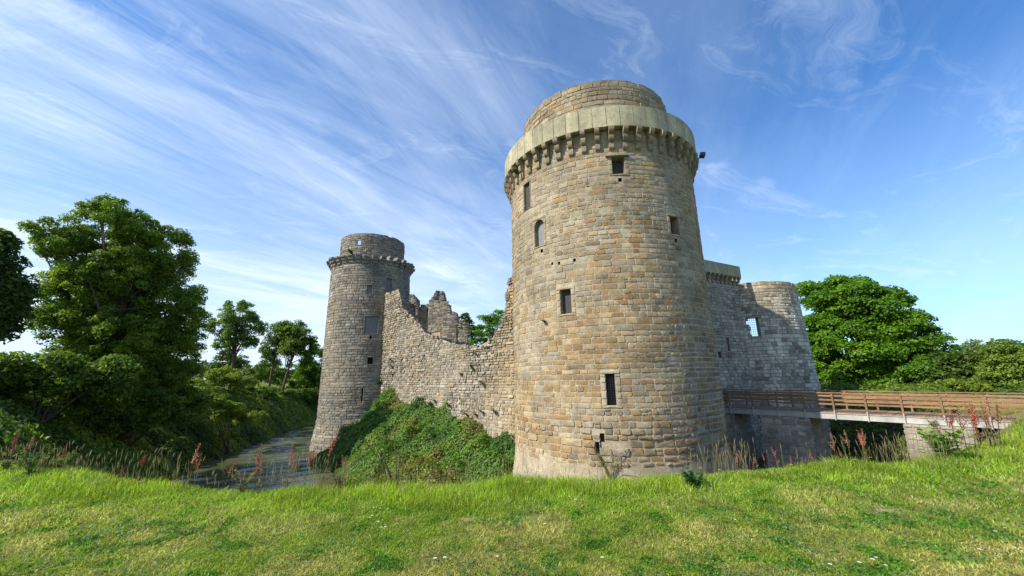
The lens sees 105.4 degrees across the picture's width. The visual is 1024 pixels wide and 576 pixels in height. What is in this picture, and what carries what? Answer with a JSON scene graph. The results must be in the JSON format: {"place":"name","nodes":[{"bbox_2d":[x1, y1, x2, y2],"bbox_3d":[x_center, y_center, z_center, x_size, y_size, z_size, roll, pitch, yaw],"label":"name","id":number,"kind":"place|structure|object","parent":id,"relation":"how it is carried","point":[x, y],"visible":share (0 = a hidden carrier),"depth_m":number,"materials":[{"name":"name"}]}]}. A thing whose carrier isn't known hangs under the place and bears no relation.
{"place":"outdoors","nodes":[
{"label":"outdoors","id":0,"kind":"place"},
{"bbox_2d":[176,424,840,491],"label":"water","id":1,"kind":"structure","parent":0,"point":[275,450],"depth_m":34.42,"materials":[{"name":"grey liquid"}]},
{"bbox_2d":[0,379,1023,575],"bbox_3d":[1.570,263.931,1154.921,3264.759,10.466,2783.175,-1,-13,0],"label":"ground","id":2,"kind":"structure","parent":0,"point":[760,463],"depth_m":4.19,"materials":[{"name":"green plant"}]},
{"bbox_2d":[0,460,16,468],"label":"wild plant","id":3,"kind":"object","parent":2,"relation":"on","point":[4,465],"visible":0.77,"depth_m":7.51,"materials":[{"name":"green plant"}]},
{"bbox_2d":[1,429,21,466],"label":"sorrel plant","id":4,"kind":"object","parent":2,"relation":"on","point":[14,442],"visible":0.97,"depth_m":7.54,"materials":[{"name":"red plant"}]},
{"bbox_2d":[0,227,45,344],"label":"tree","id":5,"kind":"object","parent":2,"relation":"on","point":[18,295],"visible":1,"depth_m":21.46,"materials":[{"name":"green plant"}]},
{"bbox_2d":[15,435,36,469],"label":"sorrel plant","id":6,"kind":"object","parent":2,"relation":"on","point":[28,448],"visible":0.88,"depth_m":7.54,"materials":[{"name":"red plant"}]},
{"bbox_2d":[15,448,56,474],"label":"wild plant","id":7,"kind":"object","parent":2,"relation":"on","point":[24,463],"visible":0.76,"depth_m":6.97,"materials":[{"name":"green plant"}]},
{"bbox_2d":[58,446,66,470],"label":"sorrel plant","id":8,"kind":"object","parent":2,"relation":"on","point":[63,457],"visible":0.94,"depth_m":7.22,"materials":[{"name":"red plant"}]},
{"bbox_2d":[0,349,146,428],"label":"tree","id":9,"kind":"object","parent":2,"relation":"on","point":[62,374],"visible":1,"depth_m":23.73,"materials":[{"name":"green plant"}]},
{"bbox_2d":[16,193,212,439],"bbox_3d":[-30.696,2.336,30.746,10.971,18.889,8.328,4,-14,-22],"label":"tree","id":10,"kind":"object","parent":2,"relation":"on","point":[121,287],"visible":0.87,"depth_m":29.67,"materials":[{"name":"green plant"}]},
{"bbox_2d":[32,375,211,447],"bbox_3d":[-28.630,9.332,28.936,5.981,5.621,10.139,-8,-14,28],"label":"bush","id":11,"kind":"object","parent":2,"relation":"on","point":[133,415],"visible":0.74,"depth_m":28.40,"materials":[{"name":"green plant"}]},
{"bbox_2d":[136,451,149,481],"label":"sorrel plant","id":12,"kind":"object","parent":2,"relation":"on","point":[141,465],"visible":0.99,"depth_m":6.21,"materials":[{"name":"red plant"}]},
{"bbox_2d":[0,378,318,482],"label":"grassy bank","id":13,"kind":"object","parent":2,"relation":"on","point":[64,434],"visible":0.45,"depth_m":33.06,"materials":[{"name":"green plant"}]},
{"bbox_2d":[182,443,201,486],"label":"sorrel plant","id":14,"kind":"object","parent":2,"relation":"on","point":[194,458],"visible":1,"depth_m":5.99,"materials":[{"name":"red plant"}]},
{"bbox_2d":[192,457,200,485],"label":"sorrel plant","id":15,"kind":"object","parent":2,"relation":"on","point":[198,465],"visible":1,"depth_m":6.07,"materials":[{"name":"red plant"}]},
{"bbox_2d":[221,462,234,489],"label":"sorrel plant","id":16,"kind":"object","parent":2,"relation":"on","point":[228,476],"visible":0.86,"depth_m":5.99,"materials":[{"name":"red plant"}]},
{"bbox_2d":[205,348,250,385],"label":"bush","id":17,"kind":"object","parent":2,"relation":"on","point":[240,362],"visible":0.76,"depth_m":65.71,"materials":[{"name":"green plant"}]},
{"bbox_2d":[203,365,261,390],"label":"bush","id":18,"kind":"object","parent":2,"relation":"on","point":[221,376],"visible":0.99,"depth_m":51.00,"materials":[{"name":"green plant"}]},
{"bbox_2d":[198,386,269,453],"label":"bush","id":19,"kind":"object","parent":2,"relation":"on","point":[235,411],"visible":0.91,"depth_m":40.41,"materials":[{"name":"green plant"}]},
{"bbox_2d":[203,299,269,372],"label":"tree","id":20,"kind":"object","parent":2,"relation":"on","point":[236,326],"visible":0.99,"depth_m":58.23,"materials":[{"name":"green plant"}]},
{"bbox_2d":[228,469,255,492],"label":"wild plant","id":21,"kind":"object","parent":2,"relation":"on","point":[245,484],"visible":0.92,"depth_m":5.69,"materials":[{"name":"green plant"}]},
{"bbox_2d":[250,444,261,487],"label":"sorrel plant","id":22,"kind":"object","parent":2,"relation":"on","point":[258,458],"visible":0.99,"depth_m":5.82,"materials":[{"name":"red plant"}]},
{"bbox_2d":[0,385,514,489],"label":"ivy cover","id":23,"kind":"object","parent":2,"relation":"on","point":[386,443],"visible":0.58,"depth_m":28.00,"materials":[{"name":"green plant"}]},
{"bbox_2d":[256,456,263,493],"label":"sorrel plant","id":24,"kind":"object","parent":2,"relation":"on","point":[260,465],"visible":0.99,"depth_m":5.56,"materials":[{"name":"red plant"}]},
{"bbox_2d":[223,383,318,401],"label":"hedge","id":25,"kind":"object","parent":2,"relation":"on","point":[271,391],"visible":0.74,"depth_m":63.97,"materials":[{"name":"green plant"}]},
{"bbox_2d":[258,322,287,398],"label":"tree","id":26,"kind":"object","parent":2,"relation":"on","point":[269,353],"visible":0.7,"depth_m":68.88,"materials":[{"name":"green plant"}]},
{"bbox_2d":[243,359,306,396],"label":"bush","id":27,"kind":"object","parent":2,"relation":"on","point":[259,368],"visible":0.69,"depth_m":73.88,"materials":[{"name":"green plant"}]},
{"bbox_2d":[284,444,293,486],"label":"sorrel plant","id":28,"kind":"object","parent":2,"relation":"on","point":[291,458],"visible":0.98,"depth_m":5.78,"materials":[{"name":"red plant"}]},
{"bbox_2d":[293,452,297,484],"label":"sorrel plant","id":29,"kind":"object","parent":2,"relation":"on","point":[296,464],"visible":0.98,"depth_m":5.89,"materials":[{"name":"red plant"}]},
{"bbox_2d":[275,319,320,391],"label":"tree","id":30,"kind":"object","parent":2,"relation":"on","point":[296,341],"visible":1,"depth_m":68.66,"materials":[{"name":"green plant"}]},
{"bbox_2d":[293,343,323,400],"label":"bush","id":31,"kind":"object","parent":2,"relation":"on","point":[311,376],"visible":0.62,"depth_m":77.47,"materials":[{"name":"green plant"}]},
{"bbox_2d":[303,448,314,485],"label":"sorrel plant","id":32,"kind":"object","parent":2,"relation":"on","point":[310,460],"visible":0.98,"depth_m":5.99,"materials":[{"name":"red plant"}]},
{"bbox_2d":[318,429,338,485],"bbox_3d":[-2.809,2.657,5.921,0.211,1.007,0.171,6,-14,10],"label":"sorrel plant","id":33,"kind":"object","parent":2,"relation":"on","point":[330,448],"visible":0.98,"depth_m":5.98,"materials":[{"name":"red plant"}]},
{"bbox_2d":[327,467,352,488],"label":"wild plant","id":34,"kind":"object","parent":2,"relation":"on","point":[339,480],"visible":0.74,"depth_m":5.69,"materials":[{"name":"green plant"}]},
{"bbox_2d":[309,233,414,452],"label":"round tower","id":35,"kind":"structure","parent":2,"relation":"on","point":[369,273],"depth_m":43.34,"materials":[{"name":"grey stone"}]},
{"bbox_2d":[367,285,371,293],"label":"window","id":36,"kind":"structure","parent":35,"relation":"in","point":[369,287],"depth_m":44.30,"materials":[{"name":"grey stone"}]},
{"bbox_2d":[367,357,372,363],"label":"window","id":37,"kind":"structure","parent":35,"relation":"in","point":[370,359],"depth_m":42.89,"materials":[{"name":"grey stone"}]},
{"bbox_2d":[364,316,377,333],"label":"window","id":38,"kind":"structure","parent":35,"relation":"in","point":[371,322],"depth_m":43.49,"materials":[{"name":"grey glass"}]},
{"bbox_2d":[386,278,391,292],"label":"window","id":39,"kind":"structure","parent":35,"relation":"in","point":[388,281],"depth_m":45.56,"materials":[{"name":"grey glass"}]},
{"bbox_2d":[372,389,391,409],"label":"bush","id":40,"kind":"object","parent":2,"relation":"on","point":[384,401],"visible":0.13,"depth_m":39.38,"materials":[{"name":"green plant"}]},
{"bbox_2d":[360,426,419,489],"bbox_3d":[-1.909,2.909,6.346,0.961,1.218,0.802,-1,-13,0],"label":"wild plant","id":41,"kind":"object","parent":2,"relation":"on","point":[389,473],"visible":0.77,"depth_m":6.29,"materials":[{"name":"green plant"}]},
{"bbox_2d":[409,294,420,321],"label":"ruined wall","id":42,"kind":"structure","parent":2,"relation":"on","point":[414,299],"depth_m":63.20,"materials":[{"name":"stone"}]},
{"bbox_2d":[420,304,428,329],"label":"ruined wall","id":43,"kind":"structure","parent":2,"relation":"on","point":[424,315],"depth_m":64.14,"materials":[{"name":"stone"}]},
{"bbox_2d":[428,290,446,337],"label":"ruined wall","id":44,"kind":"structure","parent":2,"relation":"on","point":[435,311],"depth_m":61.71,"materials":[{"name":"stone"}]},
{"bbox_2d":[380,273,514,443],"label":"castle wall","id":45,"kind":"structure","parent":2,"relation":"on","point":[428,365],"depth_m":32.97,"materials":[{"name":"stone"}]},
{"bbox_2d":[442,301,458,341],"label":"ruined wall","id":46,"kind":"structure","parent":2,"relation":"on","point":[450,322],"depth_m":60.91,"materials":[{"name":"stone"}]},
{"bbox_2d":[441,338,472,344],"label":"ruined wall","id":47,"kind":"structure","parent":2,"relation":"on","point":[450,341],"depth_m":55.68,"materials":[{"name":"stone"}]},
{"bbox_2d":[457,320,469,342],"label":"ruined wall","id":48,"kind":"structure","parent":2,"relation":"on","point":[463,329],"depth_m":58.99,"materials":[{"name":"stone"}]},
{"bbox_2d":[458,312,474,340],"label":"tree","id":49,"kind":"object","parent":2,"relation":"on","point":[466,315],"visible":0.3,"depth_m":69.94,"materials":[{"name":"green plant"}]},
{"bbox_2d":[468,309,503,344],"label":"tree","id":50,"kind":"object","parent":2,"relation":"on","point":[494,321],"visible":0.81,"depth_m":74.56,"materials":[{"name":"green plant"}]},
{"bbox_2d":[188,338,1000,387],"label":"distant wood","id":51,"kind":"object","parent":2,"relation":"on","point":[243,372],"visible":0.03,"depth_m":111.75,"materials":[{"name":"green plant"}]},
{"bbox_2d":[590,444,626,478],"bbox_3d":[4.622,8.237,18.493,1.763,1.888,1.496,-1,-13,0],"label":"wild plant","id":52,"kind":"object","parent":2,"relation":"on","point":[603,462],"visible":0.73,"depth_m":18.34,"materials":[{"name":"green plant"}]},
{"bbox_2d":[504,80,735,482],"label":"round tower","id":53,"kind":"structure","parent":2,"relation":"on","point":[616,352],"depth_m":21.18,"materials":[{"name":"stone"}]},
{"bbox_2d":[511,168,520,174],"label":"wall tuft","id":54,"kind":"object","parent":53,"relation":"attached to","point":[516,171],"visible":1,"depth_m":25.11,"materials":[{"name":"green plant"}]},
{"bbox_2d":[524,182,529,209],"bbox_3d":[1.125,-5.766,24.674,0.406,1.747,0.649,7,-15,-32],"label":"window","id":55,"kind":"structure","parent":53,"relation":"in","point":[527,186],"depth_m":24.79,"materials":[{"name":"stone"}]},
{"bbox_2d":[534,218,543,246],"bbox_3d":[1.768,-3.255,23.280,0.423,1.649,0.760,10,-17,-41],"label":"window","id":56,"kind":"structure","parent":53,"relation":"in","point":[539,224],"depth_m":23.44,"materials":[{"name":"stone"}]},
{"bbox_2d":[560,289,571,313],"bbox_3d":[3.043,0.771,21.334,0.641,1.347,0.456,-9,-15,32],"label":"window","id":57,"kind":"structure","parent":53,"relation":"in","point":[565,295],"depth_m":21.41,"materials":[{"name":"stone"}]},
{"bbox_2d":[605,374,616,404],"bbox_3d":[4.968,5.087,19.582,0.447,1.517,0.607,-4,-13,14],"label":"window","id":58,"kind":"structure","parent":53,"relation":"in","point":[610,378],"depth_m":19.76,"materials":[{"name":"black glass"}]},
{"bbox_2d":[611,157,624,173],"bbox_3d":[5.959,-6.816,22.066,0.691,1.047,0.475,-1,-13,0],"label":"window","id":59,"kind":"structure","parent":53,"relation":"in","point":[618,167],"depth_m":22.24,"materials":[{"name":"glass"}]},
{"bbox_2d":[669,216,679,234],"bbox_3d":[8.961,-3.419,21.930,0.661,1.057,0.455,5,-14,-26],"label":"window","id":60,"kind":"structure","parent":53,"relation":"in","point":[673,220],"depth_m":22.08,"materials":[{"name":"stone"}]},
{"bbox_2d":[697,152,705,158],"bbox_3d":[12.853,-9.060,26.826,0.824,0.385,0.400,-5,-13,15],"label":"floodlight","id":61,"kind":"object","parent":53,"relation":"attached to","point":[701,154],"visible":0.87,"depth_m":26.63,"materials":[{"name":"metal"}]},
{"bbox_2d":[680,466,705,488],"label":"wild plant","id":62,"kind":"object","parent":2,"relation":"on","point":[691,475],"visible":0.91,"depth_m":5.48,"materials":[{"name":"green plant"}]},
{"bbox_2d":[704,260,763,457],"bbox_3d":[14.829,6.555,32.416,13.137,18.050,3.282,6,-15,-29],"label":"castle gatehouse","id":63,"kind":"object","parent":2,"relation":"on","point":[723,280],"visible":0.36,"depth_m":33.93,"materials":[{"name":"stone"}]},
{"bbox_2d":[726,413,758,470],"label":"bridge pier","id":64,"kind":"structure","parent":2,"relation":"on","point":[740,426],"depth_m":27.75,"materials":[{"name":"stone"}]},
{"bbox_2d":[722,389,1023,428],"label":"footbridge","id":65,"kind":"object","parent":64,"relation":"on","point":[902,416],"visible":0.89,"depth_m":22.39,"materials":[{"name":"wood"}]},
{"bbox_2d":[738,281,832,456],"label":"round tower","id":66,"kind":"structure","parent":2,"relation":"on","point":[780,353],"depth_m":34.93,"materials":[{"name":"stone"}]},
{"bbox_2d":[746,317,760,335],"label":"window","id":67,"kind":"structure","parent":66,"relation":"in","point":[749,329],"depth_m":35.67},
{"bbox_2d":[760,415,831,469],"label":"bridge pier","id":68,"kind":"structure","parent":2,"relation":"on","point":[804,437],"depth_m":24.77,"materials":[{"name":"stone"}]},
{"bbox_2d":[827,434,838,465],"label":"sorrel plant","id":69,"kind":"object","parent":2,"relation":"on","point":[833,445],"visible":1,"depth_m":6.40,"materials":[{"name":"brown plant"}]},
{"bbox_2d":[840,430,853,464],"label":"sorrel plant","id":70,"kind":"object","parent":2,"relation":"on","point":[846,441],"visible":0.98,"depth_m":6.50,"materials":[{"name":"brown plant"}]},
{"bbox_2d":[856,430,868,461],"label":"sorrel plant","id":71,"kind":"object","parent":2,"relation":"on","point":[863,446],"visible":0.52,"depth_m":6.81,"materials":[{"name":"brown plant"}]},
{"bbox_2d":[860,429,867,461],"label":"sorrel plant","id":72,"kind":"object","parent":2,"relation":"on","point":[862,437],"visible":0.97,"depth_m":6.63,"materials":[{"name":"red plant"}]},
{"bbox_2d":[795,274,963,388],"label":"tree","id":73,"kind":"object","parent":2,"relation":"on","point":[894,345],"visible":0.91,"depth_m":43.60,"materials":[{"name":"green plant"}]},
{"bbox_2d":[820,379,1023,464],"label":"bushes","id":74,"kind":"object","parent":2,"relation":"on","point":[920,387],"visible":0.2,"depth_m":31.32,"materials":[{"name":"green plant"}]},
{"bbox_2d":[932,420,943,446],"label":"sorrel plant","id":75,"kind":"object","parent":2,"relation":"on","point":[938,430],"visible":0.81,"depth_m":7.18,"materials":[{"name":"red plant"}]},
{"bbox_2d":[911,426,966,457],"bbox_3d":[7.644,2.762,6.926,0.650,0.594,0.775,-1,-13,0],"label":"wild plant","id":76,"kind":"object","parent":2,"relation":"on","point":[932,434],"visible":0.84,"depth_m":6.90,"materials":[{"name":"green plant"}]},
{"bbox_2d":[903,423,983,459],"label":"bridge pier","id":77,"kind":"structure","parent":2,"relation":"on","point":[908,427],"depth_m":20.02,"materials":[{"name":"stone"}]},
{"bbox_2d":[905,351,983,384],"bbox_3d":[44.070,8.682,39.546,5.803,4.587,5.918,-1,-13,0],"label":"bush","id":78,"kind":"object","parent":2,"relation":"on","point":[962,365],"visible":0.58,"depth_m":38.65,"materials":[{"name":"green plant"}]},
{"bbox_2d":[939,410,970,450],"bbox_3d":[8.129,2.687,7.167,0.250,0.860,0.339,-2,-21,3],"label":"sorrel plant","id":79,"kind":"object","parent":2,"relation":"on","point":[952,421],"visible":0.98,"depth_m":7.22,"materials":[{"name":"red plant"}]},
{"bbox_2d":[954,407,973,450],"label":"sorrel plant","id":80,"kind":"object","parent":2,"relation":"on","point":[961,427],"visible":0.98,"depth_m":7.55,"materials":[{"name":"brown plant"}]},
{"bbox_2d":[943,377,991,394],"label":"bush","id":81,"kind":"object","parent":2,"relation":"on","point":[973,385],"visible":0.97,"depth_m":29.79,"materials":[{"name":"green plant"}]},
{"bbox_2d":[961,338,987,351],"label":"tree","id":82,"kind":"object","parent":2,"relation":"on","point":[973,345],"visible":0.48,"depth_m":42.25,"materials":[{"name":"green plant"}]},
{"bbox_2d":[963,400,987,445],"bbox_3d":[9.346,2.782,7.859,0.337,1.013,0.307,5,-19,-39],"label":"sorrel plant","id":83,"kind":"object","parent":2,"relation":"on","point":[970,412],"visible":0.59,"depth_m":7.86,"materials":[{"name":"brown plant"}]},
{"bbox_2d":[967,413,986,445],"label":"sorrel plant","id":84,"kind":"object","parent":2,"relation":"on","point":[975,429],"visible":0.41,"depth_m":7.65,"materials":[{"name":"red plant"}]},
{"bbox_2d":[969,404,985,450],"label":"sorrel plant","id":85,"kind":"object","parent":2,"relation":"on","point":[972,417],"visible":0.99,"depth_m":7.42,"materials":[{"name":"brown plant"}]},
{"bbox_2d":[977,400,1000,445],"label":"sorrel plant","id":86,"kind":"object","parent":2,"relation":"on","point":[986,404],"visible":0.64,"depth_m":7.93,"materials":[{"name":"brown plant"}]},
{"bbox_2d":[981,407,997,444],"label":"sorrel plant","id":87,"kind":"object","parent":2,"relation":"on","point":[988,424],"visible":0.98,"depth_m":7.72,"materials":[{"name":"brown plant"}]},
{"bbox_2d":[970,338,1023,392],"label":"bush","id":88,"kind":"object","parent":2,"relation":"on","point":[1000,365],"visible":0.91,"depth_m":34.09,"materials":[{"name":"green plant"}]},
{"bbox_2d":[987,402,1011,444],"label":"sorrel plant","id":89,"kind":"object","parent":2,"relation":"on","point":[997,418],"visible":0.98,"depth_m":7.72,"materials":[{"name":"brown plant"}]},
{"bbox_2d":[988,338,1023,346],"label":"bush","id":90,"kind":"object","parent":2,"relation":"on","point":[1003,340],"visible":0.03,"depth_m":42.68,"materials":[{"name":"green plant"}]},
{"bbox_2d":[0,395,1023,520],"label":"tall grass","id":91,"kind":"structure","parent":0,"point":[442,495],"depth_m":5.59,"materials":[{"name":"green plant"}]},
{"bbox_2d":[0,391,1023,501],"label":"flowering grass","id":92,"kind":"structure","parent":0,"point":[610,451],"depth_m":6.28,"materials":[{"name":"green plant"}]},
{"bbox_2d":[0,0,1023,379],"label":"sky","id":93,"kind":"structure","parent":0,"point":[882,141],"materials":[{"name":"blue"}]}
]}

